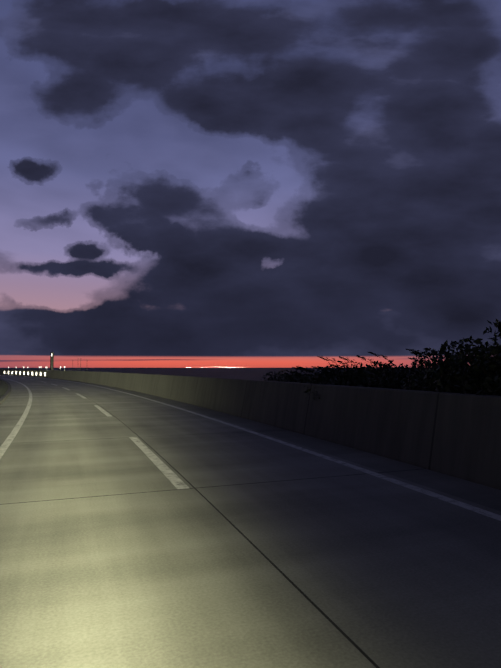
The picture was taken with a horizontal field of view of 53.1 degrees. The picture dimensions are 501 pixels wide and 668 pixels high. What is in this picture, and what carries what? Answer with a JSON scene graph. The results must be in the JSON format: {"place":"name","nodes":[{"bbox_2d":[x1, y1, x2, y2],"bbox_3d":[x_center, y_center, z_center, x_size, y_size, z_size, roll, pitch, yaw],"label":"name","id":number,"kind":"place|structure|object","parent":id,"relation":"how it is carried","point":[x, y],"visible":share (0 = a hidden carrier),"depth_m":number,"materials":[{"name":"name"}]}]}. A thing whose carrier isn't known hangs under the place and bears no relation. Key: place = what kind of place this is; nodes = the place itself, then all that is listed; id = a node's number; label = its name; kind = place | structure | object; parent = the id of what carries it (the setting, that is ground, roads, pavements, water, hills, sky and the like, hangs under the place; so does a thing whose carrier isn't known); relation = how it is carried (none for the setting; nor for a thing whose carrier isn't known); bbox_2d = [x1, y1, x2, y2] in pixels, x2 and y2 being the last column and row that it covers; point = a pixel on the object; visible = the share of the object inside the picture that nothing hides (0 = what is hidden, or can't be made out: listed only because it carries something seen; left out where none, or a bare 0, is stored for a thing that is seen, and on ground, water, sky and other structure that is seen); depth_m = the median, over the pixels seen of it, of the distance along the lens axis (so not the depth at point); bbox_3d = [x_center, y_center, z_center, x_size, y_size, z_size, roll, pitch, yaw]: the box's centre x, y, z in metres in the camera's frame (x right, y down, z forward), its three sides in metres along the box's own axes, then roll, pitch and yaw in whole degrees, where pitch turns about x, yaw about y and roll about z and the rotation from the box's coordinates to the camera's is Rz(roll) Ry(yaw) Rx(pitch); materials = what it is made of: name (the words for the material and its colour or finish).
{"place":"outdoors","nodes":[
{"label":"outdoors","id":0,"kind":"place"},
{"bbox_2d":[0,381,7,397],"bbox_3d":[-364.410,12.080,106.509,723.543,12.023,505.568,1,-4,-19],"label":"coast terrain","id":1,"kind":"structure","parent":0,"point":[3,387],"depth_m":42.50,"materials":[{"name":"soil"}]},
{"bbox_2d":[50,352,53,369],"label":"marker pylon","id":2,"kind":"object","parent":1,"relation":"on","point":[51,360],"visible":0.73,"depth_m":93.67,"materials":[{"name":"paint"}]},
{"bbox_2d":[265,370,298,381],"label":"shrub","id":3,"kind":"object","parent":1,"relation":"on","point":[286,378],"visible":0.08,"depth_m":18.31,"materials":[{"name":"black plant"}]},
{"bbox_2d":[263,370,311,381],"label":"shrub","id":4,"kind":"object","parent":1,"relation":"on","point":[272,376],"visible":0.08,"depth_m":19.56,"materials":[{"name":"black plant"}]},
{"bbox_2d":[281,373,316,383],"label":"shrub","id":5,"kind":"object","parent":1,"relation":"on","point":[301,378],"depth_m":17.06,"materials":[{"name":"black plant"}]},
{"bbox_2d":[296,370,318,383],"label":"shrub","id":6,"kind":"object","parent":1,"relation":"on","point":[313,371],"depth_m":19.33,"materials":[{"name":"black plant"}]},
{"bbox_2d":[317,356,354,383],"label":"plume grass","id":7,"kind":"object","parent":1,"relation":"on","point":[336,365],"depth_m":15.64,"materials":[{"name":"black plant"}]},
{"bbox_2d":[303,364,373,387],"bbox_3d":[3.030,1.984,14.207,2.963,2.266,2.334,1,-4,-19],"label":"shrub","id":8,"kind":"object","parent":1,"relation":"on","point":[318,379],"visible":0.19,"depth_m":14.47,"materials":[{"name":"black plant"}]},
{"bbox_2d":[315,366,362,384],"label":"shrub","id":9,"kind":"object","parent":1,"relation":"on","point":[327,373],"visible":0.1,"depth_m":15.90,"materials":[{"name":"black plant"}]},
{"bbox_2d":[326,364,356,380],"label":"shrub","id":10,"kind":"object","parent":1,"relation":"on","point":[333,368],"visible":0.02,"depth_m":17.55,"materials":[{"name":"black plant"}]},
{"bbox_2d":[304,367,413,399],"bbox_3d":[3.330,1.944,13.175,3.196,2.173,2.827,1,-4,-19],"label":"shrub","id":11,"kind":"object","parent":1,"relation":"on","point":[384,373],"visible":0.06,"depth_m":13.45,"materials":[{"name":"black plant"}]},
{"bbox_2d":[339,362,380,378],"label":"shrub","id":12,"kind":"object","parent":1,"relation":"on","point":[361,364],"visible":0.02,"depth_m":15.66,"materials":[{"name":"black plant"}]},
{"bbox_2d":[349,363,424,386],"bbox_3d":[4.393,1.998,13.965,2.559,2.450,2.731,1,-4,-19],"label":"shrub","id":13,"kind":"object","parent":1,"relation":"on","point":[381,377],"depth_m":14.46,"materials":[{"name":"black plant"}]},
{"bbox_2d":[359,365,416,389],"bbox_3d":[4.125,1.912,12.440,2.801,2.300,2.132,-1,-4,15],"label":"shrub","id":14,"kind":"object","parent":1,"relation":"on","point":[392,384],"visible":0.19,"depth_m":12.52,"materials":[{"name":"black plant"}]},
{"bbox_2d":[374,360,421,389],"bbox_3d":[4.680,1.919,13.311,2.704,2.512,3.235,1,-4,-19],"label":"shrub","id":15,"kind":"object","parent":1,"relation":"on","point":[390,370],"visible":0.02,"depth_m":14.25,"materials":[{"name":"black plant"}]},
{"bbox_2d":[366,355,445,371],"bbox_3d":[5.629,1.976,15.882,3.184,2.719,3.188,1,-4,-19],"label":"shrub","id":16,"kind":"object","parent":1,"relation":"on","point":[400,365],"depth_m":16.46,"materials":[{"name":"black plant"}]},
{"bbox_2d":[400,365,440,384],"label":"shrub","id":17,"kind":"object","parent":1,"relation":"on","point":[415,372],"depth_m":13.62,"materials":[{"name":"black plant"}]},
{"bbox_2d":[400,362,460,392],"bbox_3d":[4.262,1.724,11.076,2.540,2.324,2.663,1,-4,-19],"label":"shrub","id":18,"kind":"object","parent":1,"relation":"on","point":[418,381],"visible":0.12,"depth_m":11.27,"materials":[{"name":"black plant"}]},
{"bbox_2d":[412,347,490,388],"bbox_3d":[5.170,1.648,10.756,2.997,2.790,2.309,0,-4,5],"label":"shrub","id":19,"kind":"object","parent":1,"relation":"on","point":[416,353],"visible":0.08,"depth_m":11.58,"materials":[{"name":"black plant"}]},
{"bbox_2d":[418,344,500,393],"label":"shrub","id":20,"kind":"object","parent":1,"relation":"on","point":[446,374],"visible":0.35,"depth_m":10.00,"materials":[{"name":"green plant"}]},
{"bbox_2d":[440,319,500,395],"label":"shrub","id":21,"kind":"object","parent":1,"relation":"on","point":[488,384],"visible":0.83,"depth_m":9.03,"materials":[{"name":"green plant"}]},
{"bbox_2d":[454,344,500,394],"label":"shrub","id":22,"kind":"object","parent":1,"relation":"on","point":[469,347],"visible":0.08,"depth_m":10.09,"materials":[{"name":"black plant"}]},
{"bbox_2d":[0,368,429,380],"bbox_3d":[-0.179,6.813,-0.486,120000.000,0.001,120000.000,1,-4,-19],"label":"sea","id":23,"kind":"structure","parent":0,"point":[247,373],"depth_m":878.71,"materials":[{"name":"black liquid"}]},
{"bbox_2d":[0,375,500,667],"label":"road","id":24,"kind":"structure","parent":0,"point":[119,549],"depth_m":5.09,"materials":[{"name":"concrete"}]},
{"bbox_2d":[0,379,10,404],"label":"kerb","id":25,"kind":"structure","parent":24,"relation":"on","point":[3,398],"depth_m":32.77,"materials":[{"name":"concrete"}]},
{"bbox_2d":[0,378,31,458],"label":"edge line","id":26,"kind":"object","parent":24,"relation":"on","point":[4,446],"visible":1,"depth_m":15.08,"materials":[{"name":"paint"}]},
{"bbox_2d":[23,378,188,488],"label":"lane dashes","id":27,"kind":"object","parent":24,"relation":"on","point":[176,481],"visible":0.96,"depth_m":9.68,"materials":[{"name":"paint"}]},
{"bbox_2d":[0,369,500,489],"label":"barrier wall","id":28,"kind":"structure","parent":24,"relation":"on","point":[457,435],"depth_m":11.13,"materials":[{"name":"concrete"}]},
{"bbox_2d":[10,375,500,520],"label":"edge line","id":29,"kind":"object","parent":24,"relation":"on","point":[460,504],"visible":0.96,"depth_m":8.67,"materials":[{"name":"paint"}]},
{"bbox_2d":[0,0,500,367],"label":"sky","id":30,"kind":"structure","parent":0,"point":[184,183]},
{"bbox_2d":[292,365,311,379],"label":"bush","id":31,"kind":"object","parent":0,"point":[304,369],"depth_m":18.87,"materials":[{"name":"black plant"}]},
{"bbox_2d":[292,367,315,376],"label":"plume grass","id":32,"kind":"object","parent":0,"point":[303,372],"depth_m":20.09,"materials":[{"name":"black plant"}]},
{"bbox_2d":[311,366,335,375],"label":"plume grass","id":33,"kind":"object","parent":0,"point":[315,367],"depth_m":17.57,"materials":[{"name":"black plant"}]},
{"bbox_2d":[356,352,394,373],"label":"plume grass","id":34,"kind":"object","parent":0,"point":[374,362],"depth_m":14.41,"materials":[{"name":"black plant"}]},
{"bbox_2d":[406,349,451,378],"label":"plume grass","id":35,"kind":"object","parent":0,"point":[412,350],"depth_m":12.38,"materials":[{"name":"black plant"}]}
]}

